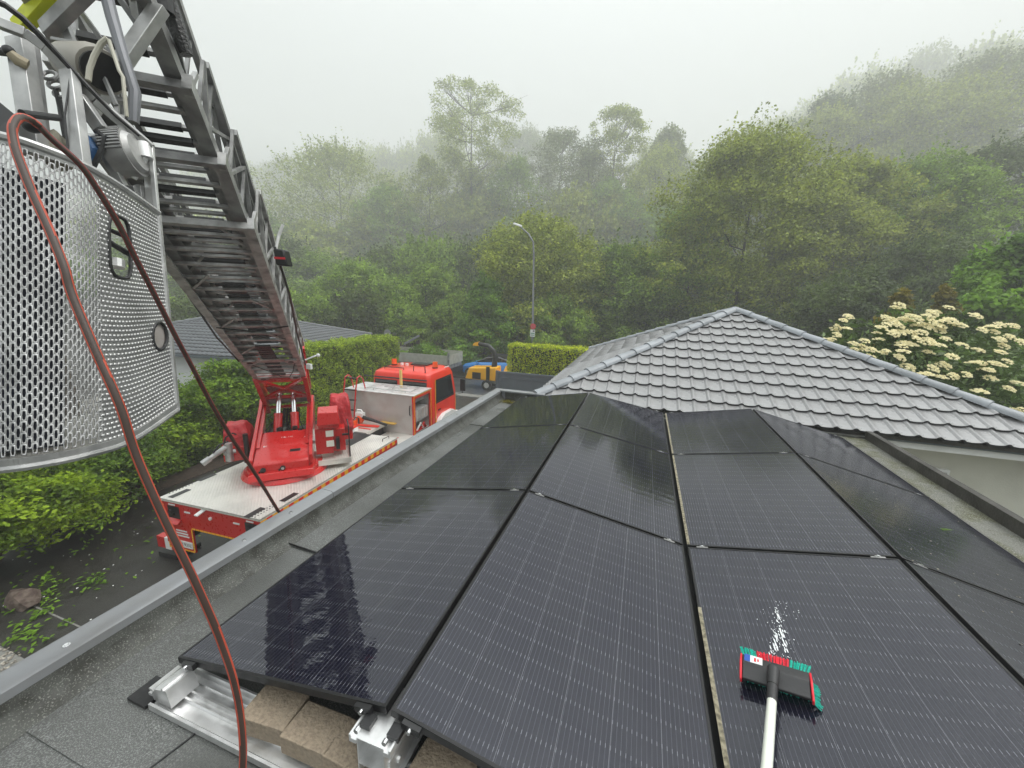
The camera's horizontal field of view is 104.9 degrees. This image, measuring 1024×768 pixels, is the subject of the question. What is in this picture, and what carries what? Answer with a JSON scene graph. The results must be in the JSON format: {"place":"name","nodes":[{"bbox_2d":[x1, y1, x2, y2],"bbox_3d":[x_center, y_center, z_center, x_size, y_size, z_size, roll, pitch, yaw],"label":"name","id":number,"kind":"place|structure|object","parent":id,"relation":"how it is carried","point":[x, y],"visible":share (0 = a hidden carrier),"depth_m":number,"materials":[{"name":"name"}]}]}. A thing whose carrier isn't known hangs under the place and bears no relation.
{"place":"outdoors","nodes":[
{"label":"outdoors","id":0,"kind":"place"},
{"bbox_2d":[0,396,476,658],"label":"driveway","id":1,"kind":"structure","parent":0,"point":[134,560],"depth_m":7.72,"materials":[{"name":"grey asphalt"}]},
{"bbox_2d":[3,588,41,611],"bbox_3d":[-8.476,3.680,6.823,0.717,0.248,0.391,6,13,18],"label":"broken stone","id":2,"kind":"object","parent":1,"relation":"on","point":[21,599],"visible":0.99,"depth_m":6.72,"materials":[{"name":"brown stone"}]},
{"bbox_2d":[0,461,137,562],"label":"hornbeam bush","id":3,"kind":"object","parent":1,"relation":"on","point":[34,505],"visible":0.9,"depth_m":7.71,"materials":[{"name":"green plant"}]},
{"bbox_2d":[0,480,210,652],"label":"fallen leaves","id":4,"kind":"object","parent":1,"relation":"on","point":[32,617],"visible":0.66,"depth_m":6.78,"materials":[{"name":"green plant"}]},
{"bbox_2d":[0,0,464,560],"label":"fire truck","id":5,"kind":"object","parent":1,"relation":"on","point":[56,406],"visible":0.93,"depth_m":2.23,"materials":[{"name":"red metal"}]},
{"bbox_2d":[495,370,554,397],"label":"metal gate","id":6,"kind":"structure","parent":1,"relation":"on","point":[518,381],"depth_m":18.16,"materials":[{"name":"metal"}]},
{"bbox_2d":[172,316,371,417],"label":"white house","id":7,"kind":"structure","parent":0,"point":[200,341],"depth_m":17.21,"materials":[{"name":"tile"}]},
{"bbox_2d":[453,370,494,394],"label":"road","id":8,"kind":"structure","parent":0,"point":[473,386],"depth_m":24.43,"materials":[{"name":"grey asphalt"}]},
{"bbox_2d":[397,339,462,373],"bbox_3d":[-7.265,-1.835,27.489,7.550,2.300,2.110,6,13,18],"label":"dropside lorry","id":9,"kind":"object","parent":8,"relation":"on","point":[452,359],"visible":0.2,"depth_m":26.17,"materials":[{"name":"metal"}]},
{"bbox_2d":[453,341,511,389],"bbox_3d":[-1.745,-1.165,23.940,5.400,2.800,1.440,6,13,18],"label":"wood chipper","id":10,"kind":"object","parent":8,"relation":"on","point":[487,373],"visible":0.74,"depth_m":23.53,"materials":[{"name":"orange paint"}]},
{"bbox_2d":[0,0,1023,257],"label":"sky","id":11,"kind":"structure","parent":0,"point":[281,69],"materials":[{"name":"white"}]},
{"bbox_2d":[74,223,1020,426],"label":"ground","id":12,"kind":"structure","parent":0,"point":[602,336],"depth_m":79.35,"materials":[{"name":"soil"}]},
{"bbox_2d":[66,236,180,299],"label":"woodland tree","id":13,"kind":"object","parent":12,"relation":"on","point":[120,256],"visible":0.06,"depth_m":44.85,"materials":[{"name":"green plant"}]},
{"bbox_2d":[49,421,316,533],"bbox_3d":[-8.794,1.986,15.101,1.300,0.040,13.300,6,13,18],"label":"soil bed","id":14,"kind":"object","parent":12,"relation":"on","point":[194,471],"visible":0.07,"depth_m":11.56,"materials":[{"name":"brown soil"}]},
{"bbox_2d":[17,424,188,520],"bbox_3d":[-10.343,1.962,9.574,3.596,2.369,3.928,6,13,18],"label":"hornbeam bush","id":15,"kind":"object","parent":14,"relation":"on","point":[118,462],"visible":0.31,"depth_m":9.51,"materials":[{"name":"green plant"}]},
{"bbox_2d":[144,403,221,468],"bbox_3d":[-10.406,1.595,11.732,2.283,2.171,3.007,6,13,18],"label":"hornbeam bush","id":16,"kind":"object","parent":14,"relation":"on","point":[185,446],"visible":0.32,"depth_m":11.71,"materials":[{"name":"green plant"}]},
{"bbox_2d":[103,369,273,493],"bbox_3d":[-10.458,1.198,11.997,2.810,3.118,7.290,6,13,18],"label":"beech hedge","id":17,"kind":"object","parent":14,"relation":"on","point":[199,453],"visible":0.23,"depth_m":12.38,"materials":[{"name":"green plant"}]},
{"bbox_2d":[170,292,204,321],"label":"woodland bush","id":18,"kind":"object","parent":12,"relation":"on","point":[186,309],"visible":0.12,"depth_m":28.03,"materials":[{"name":"green plant"}]},
{"bbox_2d":[177,154,299,222],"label":"broadleaf tree","id":19,"kind":"object","parent":12,"relation":"on","point":[206,177],"visible":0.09,"depth_m":233.86,"materials":[{"name":"green plant"}]},
{"bbox_2d":[182,355,296,423],"bbox_3d":[-9.961,0.551,14.005,3.579,3.262,4.226,6,13,18],"label":"hornbeam bush","id":20,"kind":"object","parent":12,"relation":"on","point":[248,399],"visible":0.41,"depth_m":13.31,"materials":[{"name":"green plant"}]},
{"bbox_2d":[223,227,342,294],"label":"woodland tree","id":21,"kind":"object","parent":12,"relation":"on","point":[293,246],"visible":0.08,"depth_m":52.79,"materials":[{"name":"green plant"}]},
{"bbox_2d":[248,151,337,220],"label":"broadleaf tree","id":22,"kind":"object","parent":12,"relation":"on","point":[270,170],"visible":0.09,"depth_m":233.15,"materials":[{"name":"green plant"}]},
{"bbox_2d":[271,168,349,228],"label":"broadleaf tree","id":23,"kind":"object","parent":12,"relation":"on","point":[281,197],"visible":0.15,"depth_m":227.41,"materials":[{"name":"green plant"}]},
{"bbox_2d":[281,244,354,299],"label":"woodland tree","id":24,"kind":"object","parent":12,"relation":"on","point":[315,264],"visible":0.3,"depth_m":51.01,"materials":[{"name":"green plant"}]},
{"bbox_2d":[273,212,363,281],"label":"woodland tree","id":25,"kind":"object","parent":12,"relation":"on","point":[316,234],"visible":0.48,"depth_m":83.65,"materials":[{"name":"green plant"}]},
{"bbox_2d":[293,289,353,328],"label":"woodland bush","id":26,"kind":"object","parent":12,"relation":"on","point":[322,302],"visible":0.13,"depth_m":30.91,"materials":[{"name":"green plant"}]},
{"bbox_2d":[250,127,413,248],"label":"broadleaf tree","id":27,"kind":"object","parent":12,"relation":"on","point":[331,152],"visible":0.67,"depth_m":92.28,"materials":[{"name":"green plant"}]},
{"bbox_2d":[269,332,400,425],"bbox_3d":[-8.196,-0.601,19.310,1.896,3.384,7.523,6,13,18],"label":"trimmed hedge","id":28,"kind":"object","parent":12,"relation":"on","point":[336,362],"visible":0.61,"depth_m":18.19,"materials":[{"name":"green plant"}]},
{"bbox_2d":[300,252,400,329],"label":"broadleaf tree","id":29,"kind":"object","parent":12,"relation":"on","point":[360,273],"visible":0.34,"depth_m":36.12,"materials":[{"name":"green plant"}]},
{"bbox_2d":[313,284,403,337],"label":"woodland bush","id":30,"kind":"object","parent":12,"relation":"on","point":[361,306],"visible":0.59,"depth_m":29.70,"materials":[{"name":"green plant"}]},
{"bbox_2d":[323,137,415,218],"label":"broadleaf tree","id":31,"kind":"object","parent":12,"relation":"on","point":[377,153],"visible":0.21,"depth_m":210.18,"materials":[{"name":"green plant"}]},
{"bbox_2d":[330,209,415,257],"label":"woodland tree","id":32,"kind":"object","parent":12,"relation":"on","point":[360,228],"visible":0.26,"depth_m":87.92,"materials":[{"name":"green plant"}]},
{"bbox_2d":[330,237,430,323],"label":"woodland tree","id":33,"kind":"object","parent":12,"relation":"on","point":[386,254],"visible":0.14,"depth_m":46.90,"materials":[{"name":"green plant"}]},
{"bbox_2d":[338,179,423,258],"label":"broadleaf tree","id":34,"kind":"object","parent":12,"relation":"on","point":[381,193],"visible":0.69,"depth_m":84.89,"materials":[{"name":"green plant"}]},
{"bbox_2d":[356,295,448,349],"bbox_3d":[-8.732,-4.523,33.202,7.448,5.852,7.051,6,13,18],"label":"woodland bush","id":35,"kind":"object","parent":12,"relation":"on","point":[413,313],"visible":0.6,"depth_m":31.46,"materials":[{"name":"green plant"}]},
{"bbox_2d":[364,129,446,225],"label":"broadleaf tree","id":36,"kind":"object","parent":12,"relation":"on","point":[394,159],"visible":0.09,"depth_m":207.97,"materials":[{"name":"green plant"}]},
{"bbox_2d":[369,227,479,295],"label":"woodland tree","id":37,"kind":"object","parent":12,"relation":"on","point":[420,252],"visible":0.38,"depth_m":44.87,"materials":[{"name":"green plant"}]},
{"bbox_2d":[379,253,470,349],"bbox_3d":[-8.331,-7.104,36.179,9.456,9.442,9.785,2,12,3],"label":"broadleaf tree","id":38,"kind":"object","parent":12,"relation":"on","point":[437,283],"visible":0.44,"depth_m":34.20,"materials":[{"name":"green plant"}]},
{"bbox_2d":[377,151,475,249],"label":"broadleaf tree","id":39,"kind":"object","parent":12,"relation":"on","point":[440,181],"visible":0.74,"depth_m":88.44,"materials":[{"name":"green plant"}]},
{"bbox_2d":[385,119,482,225],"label":"broadleaf tree","id":40,"kind":"object","parent":12,"relation":"on","point":[429,142],"visible":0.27,"depth_m":194.20,"materials":[{"name":"green plant"}]},
{"bbox_2d":[402,294,471,348],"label":"woodland bush","id":41,"kind":"object","parent":12,"relation":"on","point":[439,318],"visible":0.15,"depth_m":33.05,"materials":[{"name":"green plant"}]},
{"bbox_2d":[416,183,509,272],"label":"woodland tree","id":42,"kind":"object","parent":12,"relation":"on","point":[477,198],"visible":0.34,"depth_m":91.33,"materials":[{"name":"green plant"}]},
{"bbox_2d":[425,74,525,269],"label":"broadleaf tree","id":43,"kind":"object","parent":12,"relation":"on","point":[471,175],"visible":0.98,"depth_m":90.32,"materials":[{"name":"green plant"}]},
{"bbox_2d":[438,294,521,362],"bbox_3d":[-2.147,-4.663,32.849,7.377,6.551,7.149,6,13,18],"label":"woodland bush","id":44,"kind":"object","parent":12,"relation":"on","point":[446,331],"visible":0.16,"depth_m":31.10,"materials":[{"name":"green plant"}]},
{"bbox_2d":[445,268,521,364],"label":"broadleaf tree","id":45,"kind":"object","parent":12,"relation":"on","point":[483,290],"visible":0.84,"depth_m":29.16,"materials":[{"name":"green plant"}]},
{"bbox_2d":[436,226,543,302],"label":"woodland tree","id":46,"kind":"object","parent":12,"relation":"on","point":[470,264],"visible":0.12,"depth_m":46.03,"materials":[{"name":"green plant"}]},
{"bbox_2d":[454,203,538,269],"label":"woodland tree","id":47,"kind":"object","parent":12,"relation":"on","point":[510,214],"visible":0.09,"depth_m":91.17,"materials":[{"name":"green plant"}]},
{"bbox_2d":[463,148,553,232],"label":"broadleaf tree","id":48,"kind":"object","parent":12,"relation":"on","point":[514,173],"visible":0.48,"depth_m":87.64,"materials":[{"name":"green plant"}]},
{"bbox_2d":[0,388,1023,767],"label":"flat roof garage","id":49,"kind":"structure","parent":12,"relation":"on","point":[64,702],"depth_m":2.02,"materials":[{"name":"concrete"}]},
{"bbox_2d":[6,113,280,767],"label":"water hose","id":50,"kind":"object","parent":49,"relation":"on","point":[15,121],"visible":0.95,"depth_m":1.27,"materials":[{"name":"brown rubber"}]},
{"bbox_2d":[127,675,160,709],"bbox_3d":[-1.593,1.358,1.737,0.115,0.015,0.110,6,13,18],"label":"protection mat","id":51,"kind":"object","parent":49,"relation":"on","point":[141,697],"visible":0.57,"depth_m":1.71,"materials":[{"name":"black rubber"}]},
{"bbox_2d":[148,402,723,767],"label":"mounting rail","id":52,"kind":"object","parent":49,"relation":"on","point":[199,702],"visible":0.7,"depth_m":1.62,"materials":[{"name":"metal"}]},
{"bbox_2d":[244,685,309,745],"bbox_3d":[-0.965,1.346,1.606,0.211,0.085,0.144,4,13,13],"label":"paver brick","id":53,"kind":"object","parent":52,"relation":"on","point":[271,712],"visible":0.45,"depth_m":1.57,"materials":[{"name":"concrete"}]},
{"bbox_2d":[280,701,350,767],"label":"paver brick","id":54,"kind":"object","parent":52,"relation":"on","point":[310,733],"visible":0.85,"depth_m":1.50,"materials":[{"name":"concrete"}]},
{"bbox_2d":[322,718,367,767],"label":"paver brick","id":55,"kind":"object","parent":52,"relation":"on","point":[341,751],"visible":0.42,"depth_m":1.44,"materials":[{"name":"concrete"}]},
{"bbox_2d":[178,489,524,715],"bbox_3d":[-0.706,1.038,2.369,1.127,0.031,1.754,-5,10,20],"label":"solar panel","id":56,"kind":"object","parent":52,"relation":"on","point":[357,614],"visible":1,"depth_m":1.97,"materials":[{"name":"black"}]},
{"bbox_2d":[409,737,476,767],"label":"paver brick","id":57,"kind":"object","parent":52,"relation":"on","point":[431,753],"visible":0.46,"depth_m":1.43,"materials":[{"name":"concrete"}]},
{"bbox_2d":[401,424,567,492],"bbox_3d":[-0.153,0.696,3.990,1.127,0.040,1.744,-5,10,20],"label":"solar panel","id":58,"kind":"object","parent":52,"relation":"on","point":[506,458],"visible":0.87,"depth_m":3.75,"materials":[{"name":"black"}]},
{"bbox_2d":[481,392,587,427],"bbox_3d":[0.403,0.358,5.618,1.127,0.040,1.766,-5,10,20],"label":"solar panel","id":59,"kind":"object","parent":52,"relation":"on","point":[562,409],"visible":0.91,"depth_m":5.43,"materials":[{"name":"black"}]},
{"bbox_2d":[390,491,716,767],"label":"solar panel","id":60,"kind":"object","parent":52,"relation":"on","point":[566,637],"visible":1,"depth_m":1.71,"materials":[{"name":"black"}]},
{"bbox_2d":[529,425,682,544],"bbox_3d":[0.919,0.801,3.646,1.127,0.040,1.744,16,16,15],"label":"solar panel","id":61,"kind":"object","parent":52,"relation":"on","point":[628,484],"visible":0.84,"depth_m":3.38,"materials":[{"name":"black"}]},
{"bbox_2d":[570,393,668,453],"bbox_3d":[1.474,0.463,5.274,1.127,0.040,1.766,16,16,15],"label":"solar panel","id":62,"kind":"object","parent":52,"relation":"on","point":[630,423],"visible":0.89,"depth_m":5.08,"materials":[{"name":"black"}]},
{"bbox_2d":[665,408,793,454],"bbox_3d":[2.559,0.569,4.926,1.132,0.039,1.766,-5,10,20],"label":"solar panel","id":63,"kind":"object","parent":52,"relation":"on","point":[741,431],"visible":0.94,"depth_m":4.72,"materials":[{"name":"black"}]},
{"bbox_2d":[672,453,896,558],"bbox_3d":[2.003,0.908,3.298,1.132,0.039,1.744,-5,10,20],"label":"solar panel","id":64,"kind":"object","parent":52,"relation":"on","point":[784,502],"visible":0.9,"depth_m":3.00,"materials":[{"name":"black"}]},
{"bbox_2d":[688,547,1023,767],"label":"solar panel","id":65,"kind":"object","parent":52,"relation":"on","point":[908,669],"visible":1,"depth_m":1.69,"materials":[{"name":"black"}]},
{"bbox_2d":[739,646,822,767],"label":"cleaning brush","id":66,"kind":"object","parent":65,"relation":"on","point":[775,676],"visible":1,"depth_m":1.61,"materials":[{"name":"grey plastic"}]},
{"bbox_2d":[903,560,1023,685],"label":"solar panel","id":67,"kind":"object","parent":52,"relation":"on","point":[995,628],"visible":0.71,"depth_m":1.96,"materials":[{"name":"black"}]},
{"bbox_2d":[753,409,929,497],"bbox_3d":[3.628,0.712,4.590,1.132,0.039,1.766,20,17,14],"label":"solar panel","id":68,"kind":"object","parent":49,"relation":"on","point":[825,447],"visible":0.86,"depth_m":4.38,"materials":[{"name":"black"}]},
{"bbox_2d":[797,453,1023,604],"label":"solar panel","id":69,"kind":"object","parent":49,"relation":"on","point":[901,524],"visible":0.81,"depth_m":2.79,"materials":[{"name":"black"}]},
{"bbox_2d":[474,120,570,208],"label":"broadleaf tree","id":70,"kind":"object","parent":12,"relation":"on","point":[526,140],"visible":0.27,"depth_m":174.14,"materials":[{"name":"green plant"}]},
{"bbox_2d":[461,193,619,355],"bbox_3d":[2.577,-8.900,34.056,13.449,14.024,13.783,6,13,18],"label":"broadleaf tree","id":71,"kind":"object","parent":12,"relation":"on","point":[547,253],"visible":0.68,"depth_m":31.13,"materials":[{"name":"green plant"}]},
{"bbox_2d":[506,341,588,375],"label":"trimmed hedge","id":72,"kind":"object","parent":12,"relation":"on","point":[547,359],"visible":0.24,"depth_m":18.79,"materials":[{"name":"green plant"}]},
{"bbox_2d":[516,289,601,348],"bbox_3d":[3.432,-4.302,31.912,6.583,6.757,7.194,-2,13,-18],"label":"woodland bush","id":73,"kind":"object","parent":12,"relation":"on","point":[577,324],"visible":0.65,"depth_m":29.91,"materials":[{"name":"green plant"}]},
{"bbox_2d":[514,126,608,203],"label":"broadleaf tree","id":74,"kind":"object","parent":12,"relation":"on","point":[570,136],"visible":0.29,"depth_m":92.84,"materials":[{"name":"green plant"}]},
{"bbox_2d":[533,178,621,272],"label":"woodland tree","id":75,"kind":"object","parent":12,"relation":"on","point":[573,202],"visible":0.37,"depth_m":78.92,"materials":[{"name":"green plant"}]},
{"bbox_2d":[534,140,625,211],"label":"broadleaf tree","id":76,"kind":"object","parent":12,"relation":"on","point":[586,159],"visible":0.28,"depth_m":88.07,"materials":[{"name":"green plant"}]},
{"bbox_2d":[577,102,653,232],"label":"broadleaf tree","id":77,"kind":"object","parent":12,"relation":"on","point":[614,133],"visible":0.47,"depth_m":88.73,"materials":[{"name":"green plant"}]},
{"bbox_2d":[575,172,656,244],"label":"broadleaf tree","id":78,"kind":"object","parent":12,"relation":"on","point":[603,188],"visible":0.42,"depth_m":79.84,"materials":[{"name":"green plant"}]},
{"bbox_2d":[577,187,659,255],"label":"woodland tree","id":79,"kind":"object","parent":12,"relation":"on","point":[613,199],"visible":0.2,"depth_m":79.24,"materials":[{"name":"green plant"}]},
{"bbox_2d":[569,227,690,345],"bbox_3d":[9.872,-7.417,34.141,10.024,11.318,10.502,-9,16,-40],"label":"broadleaf tree","id":80,"kind":"object","parent":12,"relation":"on","point":[621,257],"visible":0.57,"depth_m":31.50,"materials":[{"name":"green plant"}]},
{"bbox_2d":[620,197,689,260],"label":"woodland tree","id":81,"kind":"object","parent":12,"relation":"on","point":[643,233],"visible":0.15,"depth_m":77.70,"materials":[{"name":"green plant"}]},
{"bbox_2d":[621,138,698,245],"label":"broadleaf tree","id":82,"kind":"object","parent":12,"relation":"on","point":[663,157],"visible":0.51,"depth_m":84.48,"materials":[{"name":"green plant"}]},
{"bbox_2d":[640,121,695,240],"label":"broadleaf tree","id":83,"kind":"object","parent":12,"relation":"on","point":[670,135],"visible":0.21,"depth_m":97.62,"materials":[{"name":"green plant"}]},
{"bbox_2d":[630,200,737,326],"bbox_3d":[15.292,-9.615,35.557,10.820,14.097,10.064,6,13,18],"label":"broadleaf tree","id":84,"kind":"object","parent":12,"relation":"on","point":[702,288],"visible":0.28,"depth_m":32.83,"materials":[{"name":"green plant"}]},
{"bbox_2d":[627,101,899,335],"bbox_3d":[18.104,-11.436,31.555,18.666,20.026,17.031,-5,14,-26],"label":"broadleaf tree","id":85,"kind":"object","parent":12,"relation":"on","point":[742,162],"visible":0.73,"depth_m":28.43,"materials":[{"name":"green plant"}]},
{"bbox_2d":[774,84,874,168],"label":"broadleaf tree","id":86,"kind":"object","parent":12,"relation":"on","point":[833,99],"visible":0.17,"depth_m":84.33,"materials":[{"name":"green plant"}]},
{"bbox_2d":[744,95,925,248],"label":"broadleaf tree","id":87,"kind":"object","parent":12,"relation":"on","point":[833,120],"visible":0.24,"depth_m":77.09,"materials":[{"name":"green plant"}]},
{"bbox_2d":[776,48,926,137],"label":"broadleaf tree","id":88,"kind":"object","parent":12,"relation":"on","point":[846,83],"visible":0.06,"depth_m":174.14,"materials":[{"name":"green plant"}]},
{"bbox_2d":[747,138,957,322],"bbox_3d":[26.254,-10.985,32.930,13.011,16.470,12.136,1,12,-5],"label":"broadleaf tree","id":89,"kind":"object","parent":12,"relation":"on","point":[885,172],"visible":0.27,"depth_m":29.80,"materials":[{"name":"green plant"}]},
{"bbox_2d":[780,265,933,348],"bbox_3d":[19.175,-2.675,21.924,8.095,7.780,7.652,6,13,18],"label":"broadleaf tree","id":90,"kind":"object","parent":12,"relation":"on","point":[857,297],"visible":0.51,"depth_m":20.80,"materials":[{"name":"green plant"}]},
{"bbox_2d":[816,58,956,207],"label":"broadleaf tree","id":91,"kind":"object","parent":12,"relation":"on","point":[868,93],"visible":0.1,"depth_m":80.95,"materials":[{"name":"green plant"}]},
{"bbox_2d":[867,287,914,350],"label":"young shrub","id":92,"kind":"object","parent":12,"relation":"on","point":[904,296],"visible":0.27,"depth_m":12.89,"materials":[{"name":"brown plant"}]},
{"bbox_2d":[794,132,1023,306],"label":"broadleaf tree","id":93,"kind":"object","parent":12,"relation":"on","point":[973,183],"visible":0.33,"depth_m":29.22,"materials":[{"name":"green plant"}]},
{"bbox_2d":[826,225,1015,343],"bbox_3d":[25.184,-4.689,24.164,9.834,9.769,8.864,-3,13,-20],"label":"tree","id":94,"kind":"object","parent":12,"relation":"on","point":[949,251],"visible":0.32,"depth_m":22.77,"materials":[{"name":"green plant"}]},
{"bbox_2d":[820,302,1023,411],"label":"flowering shrub","id":95,"kind":"object","parent":12,"relation":"on","point":[921,349],"visible":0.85,"depth_m":8.60,"materials":[{"name":"beige plant"}]},
{"bbox_2d":[821,45,1023,213],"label":"broadleaf tree","id":96,"kind":"object","parent":12,"relation":"on","point":[984,102],"visible":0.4,"depth_m":73.56,"materials":[{"name":"green plant"}]},
{"bbox_2d":[865,36,1007,135],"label":"broadleaf tree","id":97,"kind":"object","parent":12,"relation":"on","point":[925,63],"visible":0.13,"depth_m":152.60,"materials":[{"name":"green plant"}]},
{"bbox_2d":[928,283,964,339],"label":"young shrub","id":98,"kind":"object","parent":12,"relation":"on","point":[945,294],"visible":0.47,"depth_m":13.38,"materials":[{"name":"brown plant"}]},
{"bbox_2d":[898,128,1023,296],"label":"broadleaf tree","id":99,"kind":"object","parent":12,"relation":"on","point":[1010,153],"visible":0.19,"depth_m":33.95,"materials":[{"name":"green plant"}]},
{"bbox_2d":[923,20,1023,147],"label":"broadleaf tree","id":100,"kind":"object","parent":12,"relation":"on","point":[1015,43],"visible":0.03,"depth_m":149.38,"materials":[{"name":"green plant"}]},
{"bbox_2d":[926,30,1023,232],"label":"broadleaf tree","id":101,"kind":"object","parent":12,"relation":"on","point":[983,64],"visible":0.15,"depth_m":79.01,"materials":[{"name":"green plant"}]},
{"bbox_2d":[933,224,1023,363],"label":"broadleaf tree","id":102,"kind":"object","parent":12,"relation":"on","point":[985,280],"visible":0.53,"depth_m":14.55,"materials":[{"name":"green plant"}]},
{"bbox_2d":[960,45,1023,236],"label":"broadleaf tree","id":103,"kind":"object","parent":12,"relation":"on","point":[1021,68],"visible":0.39,"depth_m":73.97,"materials":[{"name":"green plant"}]},
{"bbox_2d":[532,307,1023,517],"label":"tiled house","id":104,"kind":"structure","parent":0,"point":[732,358],"depth_m":6.34,"materials":[{"name":"grey tile"}]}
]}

